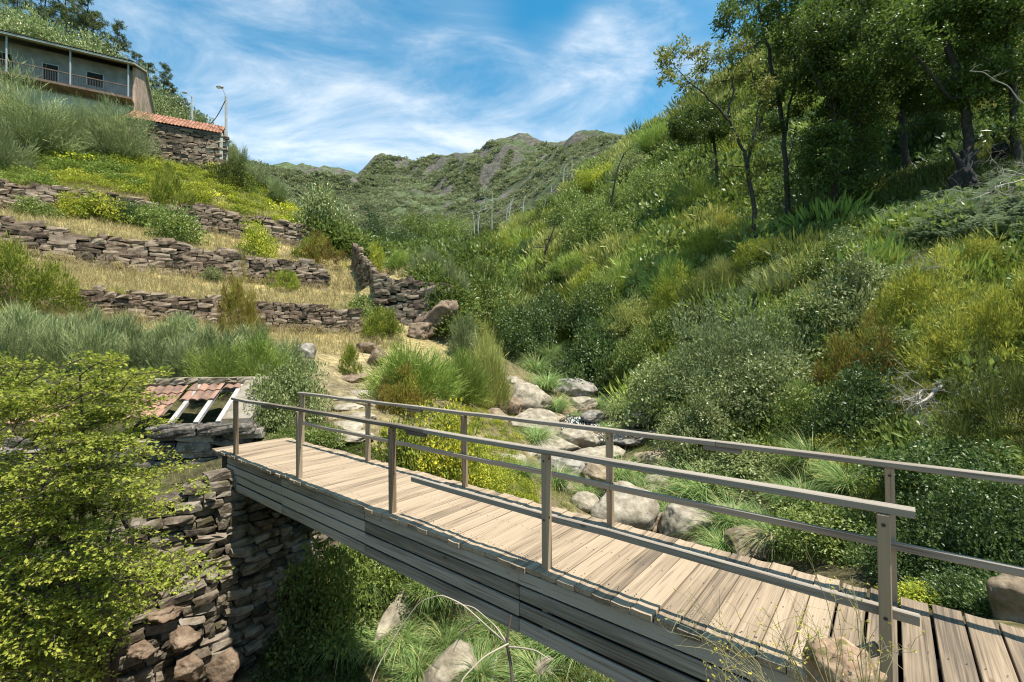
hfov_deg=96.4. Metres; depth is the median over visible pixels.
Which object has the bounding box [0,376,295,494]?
ruined hut
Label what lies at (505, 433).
bank grass
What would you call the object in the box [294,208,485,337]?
undergrowth
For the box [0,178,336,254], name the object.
terrace wall
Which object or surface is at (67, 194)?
leafy shrub
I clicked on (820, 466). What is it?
sedge tussock
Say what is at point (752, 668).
wildflower
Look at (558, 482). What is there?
sedge tussock
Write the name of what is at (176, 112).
oak scrub
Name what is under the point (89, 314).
broom bush
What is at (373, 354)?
boulder
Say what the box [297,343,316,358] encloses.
boulder
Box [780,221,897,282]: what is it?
leafy bush
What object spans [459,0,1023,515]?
undergrowth
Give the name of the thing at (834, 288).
leafy bush
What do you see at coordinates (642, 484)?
sedge tussock
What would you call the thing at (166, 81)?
pine tree
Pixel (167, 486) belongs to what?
dry grass
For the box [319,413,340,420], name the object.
step stone
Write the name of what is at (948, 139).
undergrowth
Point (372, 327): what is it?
heath bush
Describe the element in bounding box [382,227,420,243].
leafy bush
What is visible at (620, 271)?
broom bush
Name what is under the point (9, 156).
broom bush
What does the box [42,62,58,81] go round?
door
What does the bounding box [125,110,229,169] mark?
outbuilding
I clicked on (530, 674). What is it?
sedge tussock
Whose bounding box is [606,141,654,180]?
leafy bush
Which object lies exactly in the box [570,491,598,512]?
boulder
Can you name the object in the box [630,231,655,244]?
heath bush
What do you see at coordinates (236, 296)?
heath bush
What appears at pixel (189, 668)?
boulder
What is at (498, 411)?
boulder
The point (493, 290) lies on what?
leafy bush
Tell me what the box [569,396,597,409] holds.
boulder
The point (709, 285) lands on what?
heath bush
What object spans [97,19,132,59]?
pine tree
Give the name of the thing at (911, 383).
heath bush
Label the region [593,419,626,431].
sedge tussock
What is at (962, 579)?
leafy bush
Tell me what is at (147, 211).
leafy shrub
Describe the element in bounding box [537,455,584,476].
boulder
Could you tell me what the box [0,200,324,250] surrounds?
dry grass
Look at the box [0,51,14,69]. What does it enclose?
window
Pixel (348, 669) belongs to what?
grass
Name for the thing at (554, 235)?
broom bush
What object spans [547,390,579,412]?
sedge tussock
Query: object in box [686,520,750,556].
sedge tussock
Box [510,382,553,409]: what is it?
boulder
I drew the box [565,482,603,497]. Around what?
sedge tussock
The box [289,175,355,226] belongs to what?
leafy shrub
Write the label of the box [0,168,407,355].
dry grass
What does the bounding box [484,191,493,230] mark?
dead tree
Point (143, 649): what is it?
boulder
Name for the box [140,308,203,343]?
broom bush
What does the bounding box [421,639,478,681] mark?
boulder
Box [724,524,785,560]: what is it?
boulder
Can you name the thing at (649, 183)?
leafy bush
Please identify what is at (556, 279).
leafy bush
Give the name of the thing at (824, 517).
leafy bush
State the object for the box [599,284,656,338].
heath bush
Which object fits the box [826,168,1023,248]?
shrub
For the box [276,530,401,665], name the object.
leafy bush
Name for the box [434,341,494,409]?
broom bush
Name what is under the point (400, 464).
leafy shrub
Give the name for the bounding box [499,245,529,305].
leafy bush
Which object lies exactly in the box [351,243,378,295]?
stair wall
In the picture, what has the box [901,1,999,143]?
oak tree
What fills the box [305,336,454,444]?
dry grass
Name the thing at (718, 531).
sedge tussock
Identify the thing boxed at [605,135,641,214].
dead snag
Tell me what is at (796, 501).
sedge tussock
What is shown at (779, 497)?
sedge tussock
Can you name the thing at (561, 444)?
boulder
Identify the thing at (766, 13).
oak tree
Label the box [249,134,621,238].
mountain scrub
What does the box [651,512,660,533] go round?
boulder
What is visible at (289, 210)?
meadow
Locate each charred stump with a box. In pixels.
[947,145,982,192]
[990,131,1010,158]
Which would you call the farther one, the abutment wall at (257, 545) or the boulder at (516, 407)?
the boulder at (516, 407)
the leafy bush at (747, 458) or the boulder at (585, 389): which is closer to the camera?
the leafy bush at (747, 458)
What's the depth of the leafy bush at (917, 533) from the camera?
5.75 m
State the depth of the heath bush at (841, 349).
13.06 m
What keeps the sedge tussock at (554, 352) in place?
on the ground at (514, 368)
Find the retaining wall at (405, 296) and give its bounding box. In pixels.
[373,273,452,325]
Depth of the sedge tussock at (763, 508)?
10.30 m
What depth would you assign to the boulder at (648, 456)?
14.36 m
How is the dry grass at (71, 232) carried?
on the terrace wall at (160, 252)
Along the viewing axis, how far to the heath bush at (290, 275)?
27.75 m
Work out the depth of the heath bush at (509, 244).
71.40 m
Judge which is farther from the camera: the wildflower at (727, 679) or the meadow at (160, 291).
the meadow at (160, 291)
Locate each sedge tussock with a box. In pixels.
[284,604,382,678]
[335,565,397,614]
[335,601,425,680]
[358,601,450,679]
[364,621,463,681]
[384,575,458,615]
[398,608,486,675]
[414,586,466,615]
[436,625,529,681]
[439,614,496,656]
[450,609,527,667]
[488,626,547,659]
[495,633,574,681]
[498,626,559,668]
[502,455,540,482]
[511,348,563,374]
[511,416,565,445]
[519,366,586,393]
[526,340,567,359]
[527,642,584,680]
[530,459,592,495]
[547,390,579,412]
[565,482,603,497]
[585,448,656,486]
[588,393,611,407]
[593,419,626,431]
[596,394,638,420]
[614,468,664,490]
[635,477,679,509]
[648,450,698,493]
[648,451,760,507]
[655,490,692,512]
[659,478,697,497]
[672,511,733,545]
[678,486,775,536]
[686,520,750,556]
[716,495,816,560]
[716,496,777,523]
[745,469,814,509]
[760,422,859,471]
[760,460,842,514]
[794,407,828,438]
[796,451,878,497]
[799,450,844,477]
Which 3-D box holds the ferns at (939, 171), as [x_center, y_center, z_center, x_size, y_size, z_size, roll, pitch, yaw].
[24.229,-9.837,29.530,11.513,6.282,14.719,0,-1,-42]
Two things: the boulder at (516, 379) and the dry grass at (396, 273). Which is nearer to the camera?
the boulder at (516, 379)
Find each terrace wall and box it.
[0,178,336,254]
[0,215,330,289]
[30,282,363,333]
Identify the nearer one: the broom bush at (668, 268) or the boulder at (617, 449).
the boulder at (617, 449)
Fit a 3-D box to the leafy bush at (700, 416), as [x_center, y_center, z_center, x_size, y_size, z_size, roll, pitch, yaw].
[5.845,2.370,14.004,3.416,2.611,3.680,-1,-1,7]
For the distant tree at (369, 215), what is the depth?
266.29 m
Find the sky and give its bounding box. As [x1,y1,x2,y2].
[0,0,804,173]
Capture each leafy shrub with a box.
[4,194,65,218]
[50,190,95,218]
[54,184,137,227]
[102,198,149,225]
[122,201,172,225]
[141,200,212,246]
[198,265,225,280]
[234,216,280,258]
[245,369,295,440]
[259,583,354,681]
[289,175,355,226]
[305,422,347,448]
[340,292,374,316]
[359,304,399,330]
[367,240,386,270]
[367,564,430,600]
[381,416,426,472]
[807,427,857,452]
[875,576,948,610]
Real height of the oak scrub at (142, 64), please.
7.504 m
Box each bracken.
[0,114,297,222]
[0,141,304,222]
[48,152,305,221]
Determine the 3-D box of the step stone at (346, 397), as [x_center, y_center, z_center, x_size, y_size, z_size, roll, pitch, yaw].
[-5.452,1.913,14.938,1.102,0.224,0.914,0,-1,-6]
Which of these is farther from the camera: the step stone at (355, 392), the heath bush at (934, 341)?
the step stone at (355, 392)
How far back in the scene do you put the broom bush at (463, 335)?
24.66 m
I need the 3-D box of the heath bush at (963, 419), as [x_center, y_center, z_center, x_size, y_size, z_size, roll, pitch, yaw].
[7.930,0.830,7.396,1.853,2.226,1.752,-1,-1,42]
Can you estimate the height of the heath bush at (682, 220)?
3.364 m
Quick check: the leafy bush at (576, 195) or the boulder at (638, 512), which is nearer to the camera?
the boulder at (638, 512)
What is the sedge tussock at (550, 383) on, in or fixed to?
on the ground at (514, 368)
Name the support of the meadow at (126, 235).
on the terrace wall at (160, 252)
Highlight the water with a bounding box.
[478,396,637,681]
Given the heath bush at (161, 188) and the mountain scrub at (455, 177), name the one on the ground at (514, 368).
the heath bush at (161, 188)
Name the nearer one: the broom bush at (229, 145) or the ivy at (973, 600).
the ivy at (973, 600)
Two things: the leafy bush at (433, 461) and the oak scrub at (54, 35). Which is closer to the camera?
the leafy bush at (433, 461)
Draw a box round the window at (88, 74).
[86,71,103,88]
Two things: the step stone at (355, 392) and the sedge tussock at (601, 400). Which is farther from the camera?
the sedge tussock at (601, 400)
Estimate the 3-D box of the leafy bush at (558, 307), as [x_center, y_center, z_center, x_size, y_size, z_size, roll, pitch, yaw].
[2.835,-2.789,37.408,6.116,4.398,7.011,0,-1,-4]
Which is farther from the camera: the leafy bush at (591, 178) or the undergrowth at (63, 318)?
the leafy bush at (591, 178)
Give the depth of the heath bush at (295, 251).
32.33 m
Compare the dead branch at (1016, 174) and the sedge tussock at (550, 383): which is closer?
the dead branch at (1016, 174)
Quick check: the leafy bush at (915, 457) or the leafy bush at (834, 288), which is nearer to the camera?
the leafy bush at (915, 457)
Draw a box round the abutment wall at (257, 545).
[12,449,353,681]
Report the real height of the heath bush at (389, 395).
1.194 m
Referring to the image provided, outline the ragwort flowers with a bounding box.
[45,142,300,222]
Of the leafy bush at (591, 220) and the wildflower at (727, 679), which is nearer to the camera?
the wildflower at (727, 679)
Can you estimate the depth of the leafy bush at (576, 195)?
71.24 m
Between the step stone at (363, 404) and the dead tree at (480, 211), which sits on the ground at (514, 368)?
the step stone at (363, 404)
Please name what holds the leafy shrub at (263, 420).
on the ground at (514, 368)
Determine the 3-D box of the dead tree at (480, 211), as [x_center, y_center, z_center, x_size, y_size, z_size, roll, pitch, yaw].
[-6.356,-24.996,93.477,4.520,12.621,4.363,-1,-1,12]
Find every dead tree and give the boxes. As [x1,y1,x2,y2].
[473,187,486,234]
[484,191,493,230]
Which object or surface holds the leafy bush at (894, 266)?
on the ground at (514, 368)
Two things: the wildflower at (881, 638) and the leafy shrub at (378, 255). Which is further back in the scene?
the leafy shrub at (378, 255)
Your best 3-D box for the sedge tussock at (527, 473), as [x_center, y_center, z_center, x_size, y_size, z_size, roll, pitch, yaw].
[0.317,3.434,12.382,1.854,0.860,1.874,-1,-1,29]
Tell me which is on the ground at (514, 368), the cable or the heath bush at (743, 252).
the heath bush at (743, 252)
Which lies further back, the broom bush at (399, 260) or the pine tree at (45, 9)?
the pine tree at (45, 9)
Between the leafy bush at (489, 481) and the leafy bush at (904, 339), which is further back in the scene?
the leafy bush at (904, 339)
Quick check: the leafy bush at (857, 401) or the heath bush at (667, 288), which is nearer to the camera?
the leafy bush at (857, 401)
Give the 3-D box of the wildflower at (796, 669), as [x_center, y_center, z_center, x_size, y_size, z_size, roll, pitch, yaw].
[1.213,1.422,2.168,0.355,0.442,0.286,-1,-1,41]
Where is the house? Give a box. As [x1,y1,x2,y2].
[0,29,155,115]
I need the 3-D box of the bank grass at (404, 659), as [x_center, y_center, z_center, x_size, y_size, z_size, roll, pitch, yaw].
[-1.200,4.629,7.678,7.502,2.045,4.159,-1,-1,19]
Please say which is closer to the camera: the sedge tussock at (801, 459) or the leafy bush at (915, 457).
the leafy bush at (915, 457)
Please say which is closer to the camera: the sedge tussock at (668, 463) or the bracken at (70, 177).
the sedge tussock at (668, 463)
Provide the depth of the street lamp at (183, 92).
54.35 m
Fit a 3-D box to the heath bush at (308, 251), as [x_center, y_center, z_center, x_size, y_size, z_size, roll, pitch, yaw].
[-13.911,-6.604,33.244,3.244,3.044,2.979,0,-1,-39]
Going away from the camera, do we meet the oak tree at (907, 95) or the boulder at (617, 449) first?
the boulder at (617, 449)
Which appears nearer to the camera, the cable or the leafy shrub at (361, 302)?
the leafy shrub at (361, 302)
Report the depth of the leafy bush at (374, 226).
143.42 m
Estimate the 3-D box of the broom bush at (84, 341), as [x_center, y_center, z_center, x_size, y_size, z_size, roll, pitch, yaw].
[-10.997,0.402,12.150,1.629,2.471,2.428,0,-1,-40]
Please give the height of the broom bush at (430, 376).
3.130 m
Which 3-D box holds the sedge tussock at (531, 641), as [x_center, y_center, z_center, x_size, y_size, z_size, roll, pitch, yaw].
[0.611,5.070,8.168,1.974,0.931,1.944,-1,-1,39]
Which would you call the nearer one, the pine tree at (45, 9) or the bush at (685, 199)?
the bush at (685, 199)
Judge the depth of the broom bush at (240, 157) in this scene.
41.04 m
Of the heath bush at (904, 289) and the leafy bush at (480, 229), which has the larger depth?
the leafy bush at (480, 229)
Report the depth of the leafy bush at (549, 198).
86.07 m
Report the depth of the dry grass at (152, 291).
18.81 m
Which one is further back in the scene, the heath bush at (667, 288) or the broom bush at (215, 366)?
the heath bush at (667, 288)
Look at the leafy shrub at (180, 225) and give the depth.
26.48 m
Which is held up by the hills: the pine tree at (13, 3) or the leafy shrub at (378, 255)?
the pine tree at (13, 3)
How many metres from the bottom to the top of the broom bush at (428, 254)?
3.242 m
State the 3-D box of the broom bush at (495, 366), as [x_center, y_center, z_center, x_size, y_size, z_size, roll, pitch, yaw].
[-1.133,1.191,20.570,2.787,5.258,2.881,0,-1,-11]
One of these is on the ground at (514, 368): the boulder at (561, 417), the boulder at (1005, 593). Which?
the boulder at (1005, 593)
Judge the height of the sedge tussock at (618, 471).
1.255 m
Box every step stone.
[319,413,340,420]
[332,403,363,411]
[333,396,359,401]
[333,421,363,429]
[336,430,374,443]
[350,389,375,395]
[350,412,376,418]
[353,398,377,406]
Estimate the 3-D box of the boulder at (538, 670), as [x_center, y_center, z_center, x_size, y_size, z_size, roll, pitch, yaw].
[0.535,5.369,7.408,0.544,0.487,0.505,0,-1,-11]
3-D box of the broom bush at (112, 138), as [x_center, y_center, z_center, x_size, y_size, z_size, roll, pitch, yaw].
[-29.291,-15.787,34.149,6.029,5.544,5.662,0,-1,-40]
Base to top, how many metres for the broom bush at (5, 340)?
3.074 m
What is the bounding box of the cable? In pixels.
[185,101,224,123]
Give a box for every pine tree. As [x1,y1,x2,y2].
[1,0,32,21]
[20,0,67,31]
[46,0,80,34]
[51,0,110,52]
[71,8,111,54]
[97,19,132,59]
[129,49,144,66]
[140,60,161,100]
[149,61,178,100]
[166,83,186,116]
[178,98,190,118]
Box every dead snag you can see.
[528,222,558,270]
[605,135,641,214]
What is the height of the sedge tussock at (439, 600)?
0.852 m
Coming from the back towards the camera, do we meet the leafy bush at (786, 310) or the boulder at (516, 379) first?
the boulder at (516, 379)
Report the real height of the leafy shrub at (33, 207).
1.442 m
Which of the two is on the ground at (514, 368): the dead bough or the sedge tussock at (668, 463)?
the sedge tussock at (668, 463)
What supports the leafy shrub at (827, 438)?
on the ground at (514, 368)
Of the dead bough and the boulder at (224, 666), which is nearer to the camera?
the boulder at (224, 666)
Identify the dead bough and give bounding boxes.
[970,66,1023,104]
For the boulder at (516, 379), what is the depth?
24.73 m
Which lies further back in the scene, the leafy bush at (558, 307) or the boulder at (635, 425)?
the leafy bush at (558, 307)
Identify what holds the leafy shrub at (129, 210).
attached to the terrace wall at (220, 219)
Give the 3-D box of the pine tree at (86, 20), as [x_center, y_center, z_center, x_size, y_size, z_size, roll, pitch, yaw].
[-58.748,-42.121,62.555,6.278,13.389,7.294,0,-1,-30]
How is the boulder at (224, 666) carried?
on the ground at (514, 368)
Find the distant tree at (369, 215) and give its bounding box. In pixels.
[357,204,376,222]
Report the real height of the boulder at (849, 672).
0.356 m
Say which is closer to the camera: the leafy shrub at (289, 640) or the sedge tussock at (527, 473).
the leafy shrub at (289, 640)
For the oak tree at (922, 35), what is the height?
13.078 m
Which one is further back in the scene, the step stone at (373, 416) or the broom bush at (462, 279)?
the broom bush at (462, 279)
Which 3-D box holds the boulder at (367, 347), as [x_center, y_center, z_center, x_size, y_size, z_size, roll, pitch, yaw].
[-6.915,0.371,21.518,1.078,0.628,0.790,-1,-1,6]
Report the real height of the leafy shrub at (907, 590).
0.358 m
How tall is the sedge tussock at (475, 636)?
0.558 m
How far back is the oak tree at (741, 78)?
29.06 m
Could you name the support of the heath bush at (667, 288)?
on the ground at (514, 368)
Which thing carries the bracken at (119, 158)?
on the hills
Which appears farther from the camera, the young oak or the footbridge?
the young oak
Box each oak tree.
[653,33,782,237]
[665,96,741,188]
[708,0,835,215]
[783,0,916,216]
[844,0,963,169]
[861,0,1023,169]
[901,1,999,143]
[945,0,1023,162]
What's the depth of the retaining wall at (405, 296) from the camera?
28.02 m
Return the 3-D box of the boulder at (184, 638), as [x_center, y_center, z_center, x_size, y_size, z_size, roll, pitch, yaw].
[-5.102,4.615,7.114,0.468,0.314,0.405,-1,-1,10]
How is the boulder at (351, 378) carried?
on the ground at (514, 368)
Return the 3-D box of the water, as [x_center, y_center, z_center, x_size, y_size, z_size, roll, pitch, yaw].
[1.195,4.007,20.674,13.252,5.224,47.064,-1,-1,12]
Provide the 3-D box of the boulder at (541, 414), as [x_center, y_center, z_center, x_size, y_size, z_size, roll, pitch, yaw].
[0.992,3.705,19.199,2.328,1.747,2.167,-1,-1,19]
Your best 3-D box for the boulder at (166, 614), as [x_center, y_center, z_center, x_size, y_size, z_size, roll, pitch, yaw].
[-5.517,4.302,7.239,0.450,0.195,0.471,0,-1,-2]
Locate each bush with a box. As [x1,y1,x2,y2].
[0,49,100,153]
[0,116,41,170]
[0,230,96,317]
[0,295,63,343]
[0,303,59,381]
[0,349,234,681]
[6,314,105,375]
[49,89,107,150]
[49,305,111,340]
[58,312,132,378]
[68,90,165,161]
[82,303,120,327]
[86,302,168,349]
[90,321,179,374]
[125,328,217,378]
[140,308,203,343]
[147,158,197,209]
[174,336,255,396]
[177,317,249,359]
[203,155,256,190]
[215,249,265,336]
[219,314,292,355]
[222,323,297,385]
[228,140,254,166]
[228,141,237,155]
[241,160,272,188]
[243,354,336,435]
[263,269,299,290]
[266,176,290,202]
[273,331,317,375]
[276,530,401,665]
[290,235,319,261]
[300,228,345,266]
[337,341,362,374]
[347,323,475,406]
[359,305,405,339]
[361,211,391,237]
[373,395,488,485]
[376,380,411,414]
[377,362,435,416]
[379,247,415,270]
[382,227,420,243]
[387,208,443,237]
[405,242,445,270]
[425,213,473,240]
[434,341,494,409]
[438,250,470,297]
[439,443,511,493]
[445,306,480,358]
[459,316,516,413]
[463,222,487,240]
[466,254,510,279]
[469,251,488,279]
[470,272,522,327]
[488,229,520,252]
[490,296,558,357]
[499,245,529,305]
[513,237,532,258]
[513,281,586,331]
[530,267,557,290]
[532,192,559,215]
[537,227,561,245]
[540,179,597,229]
[544,297,619,395]
[546,248,593,277]
[558,194,630,251]
[561,270,625,335]
[570,161,614,193]
[571,255,601,291]
[589,174,638,214]
[589,251,648,292]
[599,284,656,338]
[600,350,726,430]
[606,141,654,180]
[611,324,664,383]
[617,162,680,211]
[623,116,678,157]
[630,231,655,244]
[636,248,697,295]
[637,305,705,349]
[646,255,702,321]
[648,376,751,471]
[652,282,829,398]
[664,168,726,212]
[664,207,700,232]
[668,259,737,319]
[672,222,732,262]
[680,429,791,504]
[690,348,833,426]
[692,249,747,288]
[708,211,744,230]
[720,218,764,250]
[728,235,786,272]
[730,251,798,306]
[750,288,828,360]
[753,241,803,279]
[760,499,897,569]
[765,377,844,437]
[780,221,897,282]
[786,231,921,335]
[800,342,933,446]
[809,301,906,391]
[846,260,946,305]
[846,497,993,585]
[851,431,1023,514]
[859,237,987,334]
[863,322,938,379]
[876,365,961,419]
[892,273,1023,381]
[898,452,1023,574]
[905,245,970,276]
[909,229,1010,281]
[910,562,986,608]
[928,326,1023,459]
[949,260,1023,349]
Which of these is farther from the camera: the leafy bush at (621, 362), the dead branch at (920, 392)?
the leafy bush at (621, 362)
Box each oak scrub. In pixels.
[0,0,32,21]
[0,2,53,37]
[10,14,101,51]
[64,30,127,58]
[122,55,156,99]
[150,83,189,119]
[168,106,199,120]
[188,110,213,123]
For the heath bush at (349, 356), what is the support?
on the ground at (514, 368)
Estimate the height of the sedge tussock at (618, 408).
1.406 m
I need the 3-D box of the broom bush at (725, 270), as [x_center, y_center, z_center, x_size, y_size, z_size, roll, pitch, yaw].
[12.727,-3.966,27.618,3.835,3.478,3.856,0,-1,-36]
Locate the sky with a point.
(343, 84)
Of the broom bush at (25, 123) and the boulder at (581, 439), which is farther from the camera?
the broom bush at (25, 123)
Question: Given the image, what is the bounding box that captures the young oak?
[977,27,1023,63]
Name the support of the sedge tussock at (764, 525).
on the ground at (514, 368)
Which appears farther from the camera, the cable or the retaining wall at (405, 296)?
the cable
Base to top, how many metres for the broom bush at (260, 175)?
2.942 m
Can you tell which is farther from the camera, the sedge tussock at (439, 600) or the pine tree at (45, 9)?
the pine tree at (45, 9)
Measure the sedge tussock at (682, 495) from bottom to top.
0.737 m
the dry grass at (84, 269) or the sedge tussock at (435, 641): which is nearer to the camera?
the sedge tussock at (435, 641)
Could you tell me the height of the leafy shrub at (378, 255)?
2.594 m
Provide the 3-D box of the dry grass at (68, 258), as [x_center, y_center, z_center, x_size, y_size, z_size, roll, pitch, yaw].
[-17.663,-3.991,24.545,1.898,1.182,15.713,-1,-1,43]
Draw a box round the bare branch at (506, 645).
[372,595,549,681]
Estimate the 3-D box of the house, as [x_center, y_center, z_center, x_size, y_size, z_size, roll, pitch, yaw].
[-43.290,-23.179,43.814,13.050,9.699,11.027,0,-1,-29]
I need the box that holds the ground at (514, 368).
[0,58,1023,681]
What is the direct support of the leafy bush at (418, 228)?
on the hills
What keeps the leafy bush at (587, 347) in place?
on the ground at (514, 368)
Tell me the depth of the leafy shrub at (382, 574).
8.32 m
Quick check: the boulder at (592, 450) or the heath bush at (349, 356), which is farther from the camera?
the heath bush at (349, 356)
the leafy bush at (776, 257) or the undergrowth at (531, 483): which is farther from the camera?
the leafy bush at (776, 257)
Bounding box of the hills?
[246,49,757,240]
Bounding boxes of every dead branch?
[869,350,951,424]
[913,352,1020,437]
[924,145,1023,215]
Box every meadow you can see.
[0,167,349,315]
[1,113,302,221]
[22,220,310,265]
[54,279,350,308]
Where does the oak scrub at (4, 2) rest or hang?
on the hills
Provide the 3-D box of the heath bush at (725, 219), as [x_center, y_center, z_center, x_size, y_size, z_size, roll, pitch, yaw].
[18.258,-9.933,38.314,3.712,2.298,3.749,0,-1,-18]
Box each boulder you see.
[126,639,155,659]
[147,605,183,623]
[169,625,201,652]
[173,652,203,681]
[205,648,244,681]
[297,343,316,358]
[341,373,369,382]
[354,342,375,352]
[367,346,385,365]
[371,587,413,659]
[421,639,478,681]
[487,408,510,425]
[495,397,524,415]
[498,453,526,463]
[505,375,524,385]
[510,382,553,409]
[510,408,560,435]
[529,655,560,681]
[532,435,580,451]
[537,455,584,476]
[553,412,565,421]
[554,378,597,396]
[558,428,599,448]
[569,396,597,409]
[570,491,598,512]
[573,447,605,464]
[580,410,605,422]
[580,463,605,488]
[590,481,659,530]
[594,445,625,457]
[613,429,658,446]
[624,409,654,427]
[632,449,681,475]
[644,474,671,490]
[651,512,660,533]
[658,503,716,540]
[686,537,712,547]
[710,502,735,520]
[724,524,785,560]
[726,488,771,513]
[802,636,886,681]
[986,573,1023,622]
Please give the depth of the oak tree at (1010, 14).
23.41 m
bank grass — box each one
[245,567,615,681]
[459,406,539,500]
[489,375,901,567]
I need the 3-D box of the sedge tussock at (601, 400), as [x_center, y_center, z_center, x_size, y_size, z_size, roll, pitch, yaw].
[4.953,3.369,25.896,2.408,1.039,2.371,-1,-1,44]
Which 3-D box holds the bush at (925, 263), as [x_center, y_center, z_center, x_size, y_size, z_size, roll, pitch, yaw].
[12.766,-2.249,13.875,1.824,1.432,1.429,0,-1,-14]
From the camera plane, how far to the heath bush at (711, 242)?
32.41 m
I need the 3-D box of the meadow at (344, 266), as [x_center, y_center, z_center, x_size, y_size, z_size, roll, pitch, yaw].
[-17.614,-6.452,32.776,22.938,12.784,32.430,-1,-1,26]
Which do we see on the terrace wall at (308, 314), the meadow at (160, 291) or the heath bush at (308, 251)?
the meadow at (160, 291)
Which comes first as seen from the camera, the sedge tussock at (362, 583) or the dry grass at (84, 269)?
the sedge tussock at (362, 583)
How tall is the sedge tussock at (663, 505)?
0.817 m
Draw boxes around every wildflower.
[657,587,790,681]
[703,635,764,681]
[727,601,808,681]
[788,537,859,681]
[828,572,925,681]
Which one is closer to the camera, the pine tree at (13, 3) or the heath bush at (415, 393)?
the heath bush at (415, 393)
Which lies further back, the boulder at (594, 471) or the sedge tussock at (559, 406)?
the sedge tussock at (559, 406)
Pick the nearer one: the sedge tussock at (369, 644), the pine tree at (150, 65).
the sedge tussock at (369, 644)
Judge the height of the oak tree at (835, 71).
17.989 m
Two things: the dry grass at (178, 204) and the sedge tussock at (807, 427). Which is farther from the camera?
the dry grass at (178, 204)
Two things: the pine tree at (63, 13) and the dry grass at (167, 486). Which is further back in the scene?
the pine tree at (63, 13)
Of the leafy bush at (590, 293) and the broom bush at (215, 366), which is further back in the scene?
the leafy bush at (590, 293)
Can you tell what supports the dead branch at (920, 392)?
on the ground at (514, 368)
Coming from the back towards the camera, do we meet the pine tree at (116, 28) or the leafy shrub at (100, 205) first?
the pine tree at (116, 28)
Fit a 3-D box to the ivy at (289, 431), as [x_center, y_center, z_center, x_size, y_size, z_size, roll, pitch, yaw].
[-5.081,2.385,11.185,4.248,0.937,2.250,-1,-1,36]
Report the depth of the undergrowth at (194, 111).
69.90 m
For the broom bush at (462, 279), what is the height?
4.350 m
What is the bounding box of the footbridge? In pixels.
[212,392,1023,681]
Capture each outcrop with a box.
[407,322,435,339]
[413,299,457,332]
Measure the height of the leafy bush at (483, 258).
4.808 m
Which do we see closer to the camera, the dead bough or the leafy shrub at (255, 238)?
the dead bough
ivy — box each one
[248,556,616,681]
[264,413,385,460]
[813,504,1023,618]
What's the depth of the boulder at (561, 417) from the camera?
20.81 m
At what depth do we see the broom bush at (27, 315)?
12.76 m
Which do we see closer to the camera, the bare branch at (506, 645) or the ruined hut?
the bare branch at (506, 645)
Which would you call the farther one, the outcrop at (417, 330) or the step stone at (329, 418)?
the outcrop at (417, 330)
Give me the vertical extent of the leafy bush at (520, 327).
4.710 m
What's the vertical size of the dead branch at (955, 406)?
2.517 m
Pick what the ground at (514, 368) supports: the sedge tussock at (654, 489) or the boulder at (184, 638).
the sedge tussock at (654, 489)
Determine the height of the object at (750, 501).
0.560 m
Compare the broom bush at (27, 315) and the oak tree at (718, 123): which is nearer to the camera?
the broom bush at (27, 315)
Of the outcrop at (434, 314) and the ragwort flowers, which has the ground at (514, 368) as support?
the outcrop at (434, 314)
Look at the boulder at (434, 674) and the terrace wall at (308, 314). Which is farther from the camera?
the terrace wall at (308, 314)
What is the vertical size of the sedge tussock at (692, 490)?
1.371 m
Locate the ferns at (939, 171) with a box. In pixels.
[771,131,1023,225]
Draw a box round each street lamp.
[182,91,192,120]
[216,86,227,159]
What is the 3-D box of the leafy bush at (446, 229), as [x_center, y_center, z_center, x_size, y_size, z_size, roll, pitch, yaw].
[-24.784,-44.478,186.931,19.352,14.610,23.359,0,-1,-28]
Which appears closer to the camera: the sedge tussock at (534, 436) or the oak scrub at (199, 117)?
the sedge tussock at (534, 436)
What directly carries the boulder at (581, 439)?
on the ground at (514, 368)
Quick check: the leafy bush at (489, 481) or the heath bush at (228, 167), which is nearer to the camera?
the leafy bush at (489, 481)
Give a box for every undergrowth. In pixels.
[0,10,239,151]
[4,309,316,402]
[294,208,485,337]
[453,406,540,502]
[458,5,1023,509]
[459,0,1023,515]
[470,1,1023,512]
[754,100,1023,224]
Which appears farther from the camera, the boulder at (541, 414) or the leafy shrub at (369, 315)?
the leafy shrub at (369, 315)
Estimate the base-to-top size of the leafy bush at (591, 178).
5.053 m
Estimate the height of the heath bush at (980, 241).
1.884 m
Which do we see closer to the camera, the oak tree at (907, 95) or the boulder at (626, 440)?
the boulder at (626, 440)
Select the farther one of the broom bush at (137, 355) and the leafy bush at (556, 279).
the leafy bush at (556, 279)
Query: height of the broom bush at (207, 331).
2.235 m
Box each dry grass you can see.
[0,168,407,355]
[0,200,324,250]
[1,240,324,287]
[2,465,221,558]
[3,215,323,268]
[22,296,359,331]
[25,183,301,223]
[64,283,354,308]
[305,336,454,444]
[379,265,411,277]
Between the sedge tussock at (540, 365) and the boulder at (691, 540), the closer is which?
the boulder at (691, 540)
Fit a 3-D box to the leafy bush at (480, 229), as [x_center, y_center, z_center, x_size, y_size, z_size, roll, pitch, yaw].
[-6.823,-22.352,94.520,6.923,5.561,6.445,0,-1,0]
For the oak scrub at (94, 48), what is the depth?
56.09 m
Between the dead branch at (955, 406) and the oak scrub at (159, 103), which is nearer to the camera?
the dead branch at (955, 406)
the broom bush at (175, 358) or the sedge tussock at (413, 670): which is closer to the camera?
the sedge tussock at (413, 670)
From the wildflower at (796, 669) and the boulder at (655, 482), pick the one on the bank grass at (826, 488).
the boulder at (655, 482)

